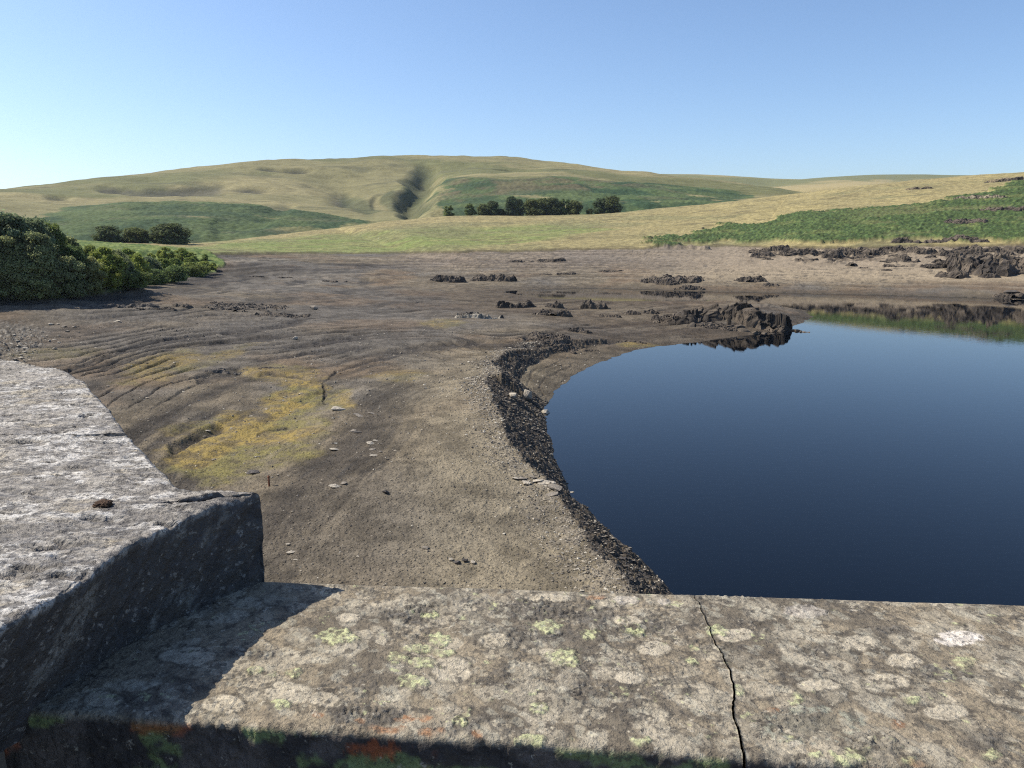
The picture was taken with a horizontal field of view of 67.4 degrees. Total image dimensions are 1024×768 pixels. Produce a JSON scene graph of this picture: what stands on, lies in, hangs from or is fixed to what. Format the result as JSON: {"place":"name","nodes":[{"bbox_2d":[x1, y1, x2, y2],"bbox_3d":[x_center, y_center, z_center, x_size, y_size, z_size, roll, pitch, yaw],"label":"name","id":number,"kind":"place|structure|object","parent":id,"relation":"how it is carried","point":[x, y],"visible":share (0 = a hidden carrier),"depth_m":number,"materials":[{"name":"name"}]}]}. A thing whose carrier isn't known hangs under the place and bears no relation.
{"place":"outdoors","nodes":[
{"label":"outdoors","id":0,"kind":"place"},
{"bbox_2d":[0,751,6,767],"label":"dam wall","id":1,"kind":"structure","parent":0,"point":[2,761],"depth_m":1.50,"materials":[{"name":"stone"}]},
{"bbox_2d":[0,359,124,434],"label":"coping stone","id":2,"kind":"object","parent":1,"relation":"on","point":[34,399],"visible":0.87,"depth_m":3.01,"materials":[{"name":"grey stone"}]},
{"bbox_2d":[0,433,264,752],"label":"coping stone","id":3,"kind":"object","parent":1,"relation":"on","point":[86,587],"visible":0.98,"depth_m":1.77,"materials":[{"name":"grey stone"}]},
{"bbox_2d":[92,499,112,507],"bbox_3d":[-1.005,0.296,1.885,0.044,0.022,0.044,0,11,0],"label":"moss clump","id":4,"kind":"object","parent":3,"relation":"on","point":[103,503],"visible":0.93,"depth_m":1.87,"materials":[{"name":"brown"}]},
{"bbox_2d":[4,582,742,767],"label":"coping stone","id":5,"kind":"object","parent":1,"relation":"on","point":[280,675],"visible":0.82,"depth_m":1.55,"materials":[{"name":"stone"}]},
{"bbox_2d":[694,595,1023,767],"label":"coping stone","id":6,"kind":"object","parent":1,"relation":"on","point":[821,683],"visible":0.98,"depth_m":1.57,"materials":[{"name":"stone"}]},
{"bbox_2d":[0,155,803,242],"bbox_3d":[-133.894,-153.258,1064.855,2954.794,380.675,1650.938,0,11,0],"label":"hill","id":7,"kind":"structure","parent":0,"point":[235,201],"depth_m":888.84,"materials":[{"name":"plant"}]},
{"bbox_2d":[0,172,1023,594],"bbox_3d":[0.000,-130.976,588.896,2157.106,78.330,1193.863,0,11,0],"label":"ground","id":8,"kind":"structure","parent":0,"point":[388,298],"depth_m":110.56,"materials":[{"name":"brown soil"}]},
{"bbox_2d":[0,235,25,297],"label":"birch tree","id":9,"kind":"object","parent":8,"relation":"on","point":[6,250],"visible":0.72,"depth_m":131.71,"materials":[{"name":"green plant"}]},
{"bbox_2d":[0,209,35,252],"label":"birch tree","id":10,"kind":"object","parent":8,"relation":"on","point":[16,222],"visible":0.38,"depth_m":135.31,"materials":[{"name":"green plant"}]},
{"bbox_2d":[0,257,38,299],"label":"willow bush","id":11,"kind":"object","parent":8,"relation":"on","point":[20,291],"visible":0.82,"depth_m":131.88,"materials":[{"name":"green plant"}]},
{"bbox_2d":[12,229,62,292],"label":"birch tree","id":12,"kind":"object","parent":8,"relation":"on","point":[42,253],"visible":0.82,"depth_m":134.39,"materials":[{"name":"green plant"}]},
{"bbox_2d":[19,214,59,258],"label":"birch tree","id":13,"kind":"object","parent":8,"relation":"on","point":[37,223],"visible":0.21,"depth_m":140.61,"materials":[{"name":"green plant"}]},
{"bbox_2d":[25,262,65,299],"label":"willow bush","id":14,"kind":"object","parent":8,"relation":"on","point":[40,291],"visible":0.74,"depth_m":134.50,"materials":[{"name":"green plant"}]},
{"bbox_2d":[38,220,70,267],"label":"alder tree","id":15,"kind":"object","parent":8,"relation":"on","point":[62,238],"visible":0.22,"depth_m":145.70,"materials":[{"name":"green plant"}]},
{"bbox_2d":[45,255,88,297],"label":"willow bush","id":16,"kind":"object","parent":8,"relation":"on","point":[71,287],"visible":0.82,"depth_m":139.21,"materials":[{"name":"green plant"}]},
{"bbox_2d":[58,245,89,291],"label":"alder tree","id":17,"kind":"object","parent":8,"relation":"on","point":[70,250],"visible":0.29,"depth_m":142.16,"materials":[{"name":"green plant"}]},
{"bbox_2d":[66,236,81,255],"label":"birch tree","id":18,"kind":"object","parent":8,"relation":"on","point":[71,240],"visible":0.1,"depth_m":150.24,"materials":[{"name":"green plant"}]},
{"bbox_2d":[82,244,97,259],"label":"alder tree","id":19,"kind":"object","parent":8,"relation":"on","point":[87,248],"visible":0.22,"depth_m":155.85,"materials":[{"name":"green plant"}]},
{"bbox_2d":[79,255,107,294],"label":"willow bush","id":20,"kind":"object","parent":8,"relation":"on","point":[94,285],"visible":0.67,"depth_m":144.42,"materials":[{"name":"green plant"}]},
{"bbox_2d":[87,225,123,242],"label":"round tree","id":21,"kind":"object","parent":8,"relation":"on","point":[107,233],"visible":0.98,"depth_m":349.67,"materials":[{"name":"green plant"}]},
{"bbox_2d":[88,246,129,287],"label":"sallow bush","id":22,"kind":"object","parent":8,"relation":"on","point":[108,256],"visible":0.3,"depth_m":151.25,"materials":[{"name":"green plant"}]},
{"bbox_2d":[93,259,125,291],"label":"sallow bush","id":23,"kind":"object","parent":8,"relation":"on","point":[110,279],"visible":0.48,"depth_m":149.02,"materials":[{"name":"green plant"}]},
{"bbox_2d":[68,302,159,307],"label":"rock outcrop","id":24,"kind":"object","parent":8,"relation":"on","point":[133,305],"visible":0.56,"depth_m":138.33,"materials":[{"name":"stone"}]},
{"bbox_2d":[102,249,133,270],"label":"willow bush","id":25,"kind":"object","parent":8,"relation":"on","point":[119,252],"visible":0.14,"depth_m":158.28,"materials":[{"name":"green plant"}]},
{"bbox_2d":[116,256,135,287],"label":"willow bush","id":26,"kind":"object","parent":8,"relation":"on","point":[129,262],"visible":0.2,"depth_m":156.67,"materials":[{"name":"green plant"}]},
{"bbox_2d":[122,248,135,257],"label":"sallow bush","id":27,"kind":"object","parent":8,"relation":"on","point":[127,251],"visible":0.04,"depth_m":204.89,"materials":[{"name":"green plant"}]},
{"bbox_2d":[121,227,152,242],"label":"round tree","id":28,"kind":"object","parent":8,"relation":"on","point":[133,235],"visible":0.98,"depth_m":355.44,"materials":[{"name":"green plant"}]},
{"bbox_2d":[121,268,152,288],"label":"scrub bush","id":29,"kind":"object","parent":8,"relation":"on","point":[138,280],"visible":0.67,"depth_m":157.19,"materials":[{"name":"green plant"}]},
{"bbox_2d":[129,253,156,283],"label":"sallow bush","id":30,"kind":"object","parent":8,"relation":"on","point":[140,264],"visible":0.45,"depth_m":191.61,"materials":[{"name":"green plant"}]},
{"bbox_2d":[143,256,162,269],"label":"willow bush","id":31,"kind":"object","parent":8,"relation":"on","point":[154,263],"visible":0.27,"depth_m":215.45,"materials":[{"name":"green plant"}]},
{"bbox_2d":[135,307,176,310],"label":"rock outcrop","id":32,"kind":"object","parent":8,"relation":"on","point":[163,308],"visible":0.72,"depth_m":138.30,"materials":[{"name":"stone"}]},
{"bbox_2d":[148,269,171,284],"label":"scrub bush","id":33,"kind":"object","parent":8,"relation":"on","point":[160,278],"visible":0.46,"depth_m":201.56,"materials":[{"name":"green plant"}]},
{"bbox_2d":[156,258,172,268],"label":"bush","id":34,"kind":"object","parent":8,"relation":"on","point":[165,263],"visible":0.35,"depth_m":244.73,"materials":[{"name":"green plant"}]},
{"bbox_2d":[154,247,175,258],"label":"sallow bush","id":35,"kind":"object","parent":8,"relation":"on","point":[163,254],"visible":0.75,"depth_m":279.99,"materials":[{"name":"green plant"}]},
{"bbox_2d":[146,222,192,243],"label":"round tree","id":36,"kind":"object","parent":8,"relation":"on","point":[165,233],"visible":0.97,"depth_m":359.83,"materials":[{"name":"green plant"}]},
{"bbox_2d":[155,265,189,281],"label":"scrub bush","id":37,"kind":"object","parent":8,"relation":"on","point":[174,273],"visible":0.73,"depth_m":213.25,"materials":[{"name":"green plant"}]},
{"bbox_2d":[169,258,183,266],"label":"bush","id":38,"kind":"object","parent":8,"relation":"on","point":[176,261],"visible":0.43,"depth_m":256.62,"materials":[{"name":"green plant"}]},
{"bbox_2d":[174,248,188,260],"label":"bush","id":39,"kind":"object","parent":8,"relation":"on","point":[182,255],"visible":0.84,"depth_m":282.13,"materials":[{"name":"green plant"}]},
{"bbox_2d":[172,303,192,308],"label":"rock outcrop","id":40,"kind":"object","parent":8,"relation":"on","point":[186,305],"visible":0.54,"depth_m":144.61,"materials":[{"name":"stone"}]},
{"bbox_2d":[169,262,210,276],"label":"scrub bush","id":41,"kind":"object","parent":8,"relation":"on","point":[194,269],"visible":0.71,"depth_m":246.12,"materials":[{"name":"green plant"}]},
{"bbox_2d":[199,261,217,271],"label":"bush","id":42,"kind":"object","parent":8,"relation":"on","point":[213,267],"visible":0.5,"depth_m":257.72,"materials":[{"name":"green plant"}]},
{"bbox_2d":[202,368,247,374],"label":"rock outcrop","id":43,"kind":"object","parent":8,"relation":"on","point":[221,370],"visible":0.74,"depth_m":87.85,"materials":[{"name":"stone"}]},
{"bbox_2d":[200,301,286,311],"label":"rock outcrop","id":44,"kind":"object","parent":8,"relation":"on","point":[220,305],"visible":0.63,"depth_m":152.76,"materials":[{"name":"stone"}]},
{"bbox_2d":[254,312,312,317],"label":"rock outcrop","id":45,"kind":"object","parent":8,"relation":"on","point":[275,314],"visible":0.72,"depth_m":144.64,"materials":[{"name":"stone"}]},
{"bbox_2d":[0,328,672,594],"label":"gravel","id":46,"kind":"structure","parent":8,"relation":"on","point":[504,372],"depth_m":58.18,"materials":[{"name":"grey gravel"}]},
{"bbox_2d":[428,274,466,282],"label":"rock outcrop","id":47,"kind":"object","parent":8,"relation":"on","point":[446,278],"visible":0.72,"depth_m":266.02,"materials":[{"name":"stone"}]},
{"bbox_2d":[443,205,454,215],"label":"hillside tree","id":48,"kind":"object","parent":8,"relation":"on","point":[447,212],"visible":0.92,"depth_m":626.09,"materials":[{"name":"green plant"}]},
{"bbox_2d":[464,203,476,215],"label":"hillside tree","id":49,"kind":"object","parent":8,"relation":"on","point":[471,210],"visible":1,"depth_m":626.35,"materials":[{"name":"green plant"}]},
{"bbox_2d":[455,312,503,318],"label":"rock outcrop","id":50,"kind":"object","parent":8,"relation":"on","point":[478,315],"visible":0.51,"depth_m":146.90,"materials":[{"name":"stone"}]},
{"bbox_2d":[476,203,490,215],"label":"hillside tree","id":51,"kind":"object","parent":8,"relation":"on","point":[481,208],"visible":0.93,"depth_m":625.29,"materials":[{"name":"green plant"}]},
{"bbox_2d":[485,200,500,215],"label":"hillside tree","id":52,"kind":"object","parent":8,"relation":"on","point":[493,206],"visible":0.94,"depth_m":625.65,"materials":[{"name":"green plant"}]},
{"bbox_2d":[470,274,516,281],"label":"rock outcrop","id":53,"kind":"object","parent":8,"relation":"on","point":[497,278],"visible":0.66,"depth_m":274.64,"materials":[{"name":"stone"}]},
{"bbox_2d":[505,195,519,215],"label":"hillside tree","id":54,"kind":"object","parent":8,"relation":"on","point":[510,201],"visible":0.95,"depth_m":625.22,"materials":[{"name":"green plant"}]},
{"bbox_2d":[495,300,536,307],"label":"rock outcrop","id":55,"kind":"object","parent":8,"relation":"on","point":[525,304],"visible":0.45,"depth_m":178.07,"materials":[{"name":"stone"}]},
{"bbox_2d":[512,199,524,215],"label":"hillside tree","id":56,"kind":"object","parent":8,"relation":"on","point":[519,203],"visible":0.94,"depth_m":626.03,"materials":[{"name":"green plant"}]},
{"bbox_2d":[523,389,531,399],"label":"boulder","id":57,"kind":"object","parent":8,"relation":"on","point":[527,394],"visible":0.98,"depth_m":79.84,"materials":[{"name":"stone"}]},
{"bbox_2d":[523,199,541,215],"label":"hillside tree","id":58,"kind":"object","parent":8,"relation":"on","point":[529,205],"visible":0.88,"depth_m":624.20,"materials":[{"name":"green plant"}]},
{"bbox_2d":[535,197,552,215],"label":"hillside tree","id":59,"kind":"object","parent":8,"relation":"on","point":[542,203],"visible":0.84,"depth_m":623.62,"materials":[{"name":"green plant"}]},
{"bbox_2d":[529,258,565,261],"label":"rock outcrop","id":60,"kind":"object","parent":8,"relation":"on","point":[552,260],"visible":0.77,"depth_m":323.17,"materials":[{"name":"stone"}]},
{"bbox_2d":[528,331,570,341],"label":"rock outcrop","id":61,"kind":"object","parent":8,"relation":"on","point":[534,334],"visible":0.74,"depth_m":120.14,"materials":[{"name":"stone"}]},
{"bbox_2d":[530,308,572,316],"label":"rock outcrop","id":62,"kind":"object","parent":8,"relation":"on","point":[565,313],"visible":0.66,"depth_m":156.37,"materials":[{"name":"stone"}]},
{"bbox_2d":[545,197,562,214],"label":"hillside tree","id":63,"kind":"object","parent":8,"relation":"on","point":[555,209],"visible":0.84,"depth_m":623.86,"materials":[{"name":"green plant"}]},
{"bbox_2d":[545,301,563,308],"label":"rock outcrop","id":64,"kind":"object","parent":8,"relation":"on","point":[557,304],"visible":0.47,"depth_m":177.88,"materials":[{"name":"stone"}]},
{"bbox_2d":[548,484,561,490],"bbox_3d":[2.640,6.296,47.052,0.891,0.176,0.638,15,24,19],"label":"stone slab","id":65,"kind":"object","parent":8,"relation":"on","point":[556,487],"depth_m":46.91,"materials":[{"name":"stone"}]},
{"bbox_2d":[515,336,597,353],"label":"rock outcrop","id":66,"kind":"object","parent":8,"relation":"on","point":[564,345],"visible":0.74,"depth_m":116.68,"materials":[{"name":"stone"}]},
{"bbox_2d":[560,198,570,214],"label":"hillside tree","id":67,"kind":"object","parent":8,"relation":"on","point":[566,210],"visible":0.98,"depth_m":624.84,"materials":[{"name":"green plant"}]},
{"bbox_2d":[567,200,583,214],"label":"hillside tree","id":68,"kind":"object","parent":8,"relation":"on","point":[575,206],"visible":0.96,"depth_m":623.37,"materials":[{"name":"green plant"}]},
{"bbox_2d":[567,327,591,333],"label":"rock outcrop","id":69,"kind":"object","parent":8,"relation":"on","point":[578,329],"visible":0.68,"depth_m":133.28,"materials":[{"name":"stone"}]},
{"bbox_2d":[579,299,610,308],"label":"rock outcrop","id":70,"kind":"object","parent":8,"relation":"on","point":[590,304],"visible":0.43,"depth_m":180.78,"materials":[{"name":"stone"}]},
{"bbox_2d":[591,198,610,213],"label":"hillside tree","id":71,"kind":"object","parent":8,"relation":"on","point":[598,207],"visible":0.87,"depth_m":620.10,"materials":[{"name":"green plant"}]},
{"bbox_2d":[601,195,622,213],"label":"hillside tree","id":72,"kind":"object","parent":8,"relation":"on","point":[611,201],"visible":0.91,"depth_m":618.81,"materials":[{"name":"green plant"}]},
{"bbox_2d":[622,310,640,314],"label":"rock outcrop","id":73,"kind":"object","parent":8,"relation":"on","point":[630,312],"visible":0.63,"depth_m":167.03,"materials":[{"name":"stone"}]},
{"bbox_2d":[640,274,703,284],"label":"rock outcrop","id":74,"kind":"object","parent":8,"relation":"on","point":[666,279],"visible":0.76,"depth_m":265.04,"materials":[{"name":"stone"}]},
{"bbox_2d":[650,313,711,322],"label":"rock outcrop","id":75,"kind":"object","parent":8,"relation":"on","point":[656,318],"visible":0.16,"depth_m":155.25,"materials":[{"name":"stone"}]},
{"bbox_2d":[673,284,704,289],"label":"rock outcrop","id":76,"kind":"object","parent":8,"relation":"on","point":[686,287],"visible":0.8,"depth_m":251.22,"materials":[{"name":"stone"}]},
{"bbox_2d":[688,322,737,331],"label":"rock outcrop","id":77,"kind":"object","parent":8,"relation":"on","point":[711,325],"visible":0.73,"depth_m":143.02,"materials":[{"name":"stone"}]},
{"bbox_2d":[653,300,809,333],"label":"rock outcrop","id":78,"kind":"object","parent":8,"relation":"on","point":[742,313],"visible":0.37,"depth_m":149.07,"materials":[{"name":"stone"}]},
{"bbox_2d":[733,275,766,282],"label":"rock outcrop","id":79,"kind":"object","parent":8,"relation":"on","point":[759,278],"visible":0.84,"depth_m":258.90,"materials":[{"name":"stone"}]},
{"bbox_2d":[750,251,774,256],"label":"shore rock","id":80,"kind":"object","parent":8,"relation":"on","point":[765,253],"visible":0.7,"depth_m":305.56,"materials":[{"name":"stone"}]},
{"bbox_2d":[760,244,789,252],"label":"rock ledge","id":81,"kind":"object","parent":8,"relation":"on","point":[777,248],"visible":0.49,"depth_m":316.41,"materials":[{"name":"stone"}]},
{"bbox_2d":[779,248,816,255],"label":"rock ledge","id":82,"kind":"object","parent":8,"relation":"on","point":[811,251],"visible":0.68,"depth_m":303.67,"materials":[{"name":"stone"}]},
{"bbox_2d":[821,249,844,258],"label":"rock outcrop","id":83,"kind":"object","parent":8,"relation":"on","point":[835,254],"visible":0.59,"depth_m":294.97,"materials":[{"name":"stone"}]},
{"bbox_2d":[843,249,886,255],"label":"rock ledge","id":84,"kind":"object","parent":8,"relation":"on","point":[868,252],"visible":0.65,"depth_m":296.82,"materials":[{"name":"stone"}]},
{"bbox_2d":[876,245,905,251],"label":"rock ledge","id":85,"kind":"object","parent":8,"relation":"on","point":[893,248],"visible":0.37,"depth_m":299.57,"materials":[{"name":"stone"}]},
{"bbox_2d":[891,237,933,243],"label":"rock outcrop","id":86,"kind":"object","parent":8,"relation":"on","point":[902,240],"visible":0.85,"depth_m":310.54,"materials":[{"name":"stone"}]},
{"bbox_2d":[904,246,946,254],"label":"rock ledge","id":87,"kind":"object","parent":8,"relation":"on","point":[917,250],"visible":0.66,"depth_m":290.47,"materials":[{"name":"stone"}]},
{"bbox_2d":[918,262,946,268],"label":"rock outcrop","id":88,"kind":"object","parent":8,"relation":"on","point":[937,265],"visible":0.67,"depth_m":265.63,"materials":[{"name":"stone"}]},
{"bbox_2d":[934,269,969,278],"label":"rock outcrop","id":89,"kind":"object","parent":8,"relation":"on","point":[955,273],"visible":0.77,"depth_m":248.85,"materials":[{"name":"stone"}]},
{"bbox_2d":[927,234,989,242],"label":"rock outcrop","id":90,"kind":"object","parent":8,"relation":"on","point":[956,237],"visible":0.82,"depth_m":304.70,"materials":[{"name":"stone"}]},
{"bbox_2d":[937,246,982,254],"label":"rock ledge","id":91,"kind":"object","parent":8,"relation":"on","point":[973,249],"visible":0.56,"depth_m":283.72,"materials":[{"name":"stone"}]},
{"bbox_2d":[943,218,988,223],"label":"rock outcrop","id":92,"kind":"object","parent":8,"relation":"on","point":[961,221],"visible":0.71,"depth_m":343.65,"materials":[{"name":"stone"}]},
{"bbox_2d":[956,244,1001,252],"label":"rock ledge","id":93,"kind":"object","parent":8,"relation":"on","point":[993,249],"visible":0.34,"depth_m":286.60,"materials":[{"name":"stone"}]},
{"bbox_2d":[953,195,1007,198],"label":"rock outcrop","id":94,"kind":"object","parent":8,"relation":"on","point":[979,196],"visible":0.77,"depth_m":421.07,"materials":[{"name":"stone"}]},
{"bbox_2d":[946,250,1023,276],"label":"rock outcrop","id":95,"kind":"object","parent":8,"relation":"on","point":[997,262],"visible":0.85,"depth_m":252.78,"materials":[{"name":"stone"}]},
{"bbox_2d":[978,273,1000,277],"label":"rock outcrop","id":96,"kind":"object","parent":8,"relation":"on","point":[990,275],"visible":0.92,"depth_m":244.98,"materials":[{"name":"stone"}]},
{"bbox_2d":[980,206,1023,211],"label":"rock outcrop","id":97,"kind":"object","parent":8,"relation":"on","point":[1008,208],"visible":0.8,"depth_m":371.47,"materials":[{"name":"stone"}]},
{"bbox_2d":[984,176,1023,182],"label":"rock outcrop","id":98,"kind":"object","parent":8,"relation":"on","point":[1005,179],"visible":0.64,"depth_m":517.76,"materials":[{"name":"stone"}]},
{"bbox_2d":[992,292,1023,298],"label":"rock outcrop","id":99,"kind":"object","parent":8,"relation":"on","point":[1004,295],"visible":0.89,"depth_m":220.22,"materials":[{"name":"stone"}]},
{"bbox_2d":[1000,247,1023,253],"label":"rock ledge","id":100,"kind":"object","parent":8,"relation":"on","point":[1020,250],"visible":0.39,"depth_m":279.84,"materials":[{"name":"stone"}]},
{"bbox_2d":[1006,254,1023,270],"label":"rock outcrop","id":101,"kind":"object","parent":8,"relation":"on","point":[1013,259],"visible":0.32,"depth_m":257.50,"materials":[{"name":"stone"}]},
{"bbox_2d":[0,0,1023,188],"label":"sky","id":102,"kind":"structure","parent":0,"point":[775,89],"materials":[{"name":"blue"}]},
{"bbox_2d":[505,288,1023,605],"bbox_3d":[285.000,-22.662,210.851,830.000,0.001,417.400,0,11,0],"label":"water","id":103,"kind":"structure","parent":0,"point":[856,447],"depth_m":65.55,"materials":[{"name":"blue liquid"}]},
{"bbox_2d":[663,174,885,191],"bbox_3d":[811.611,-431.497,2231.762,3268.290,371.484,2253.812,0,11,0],"label":"hill","id":104,"kind":"structure","parent":0,"point":[806,185],"depth_m":1988.57,"materials":[{"name":"plant"}]},
{"bbox_2d":[809,174,968,182],"bbox_3d":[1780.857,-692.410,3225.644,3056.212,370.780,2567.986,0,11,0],"label":"hill","id":105,"kind":"structure","parent":0,"point":[889,178],"depth_m":2908.45,"materials":[{"name":"plant"}]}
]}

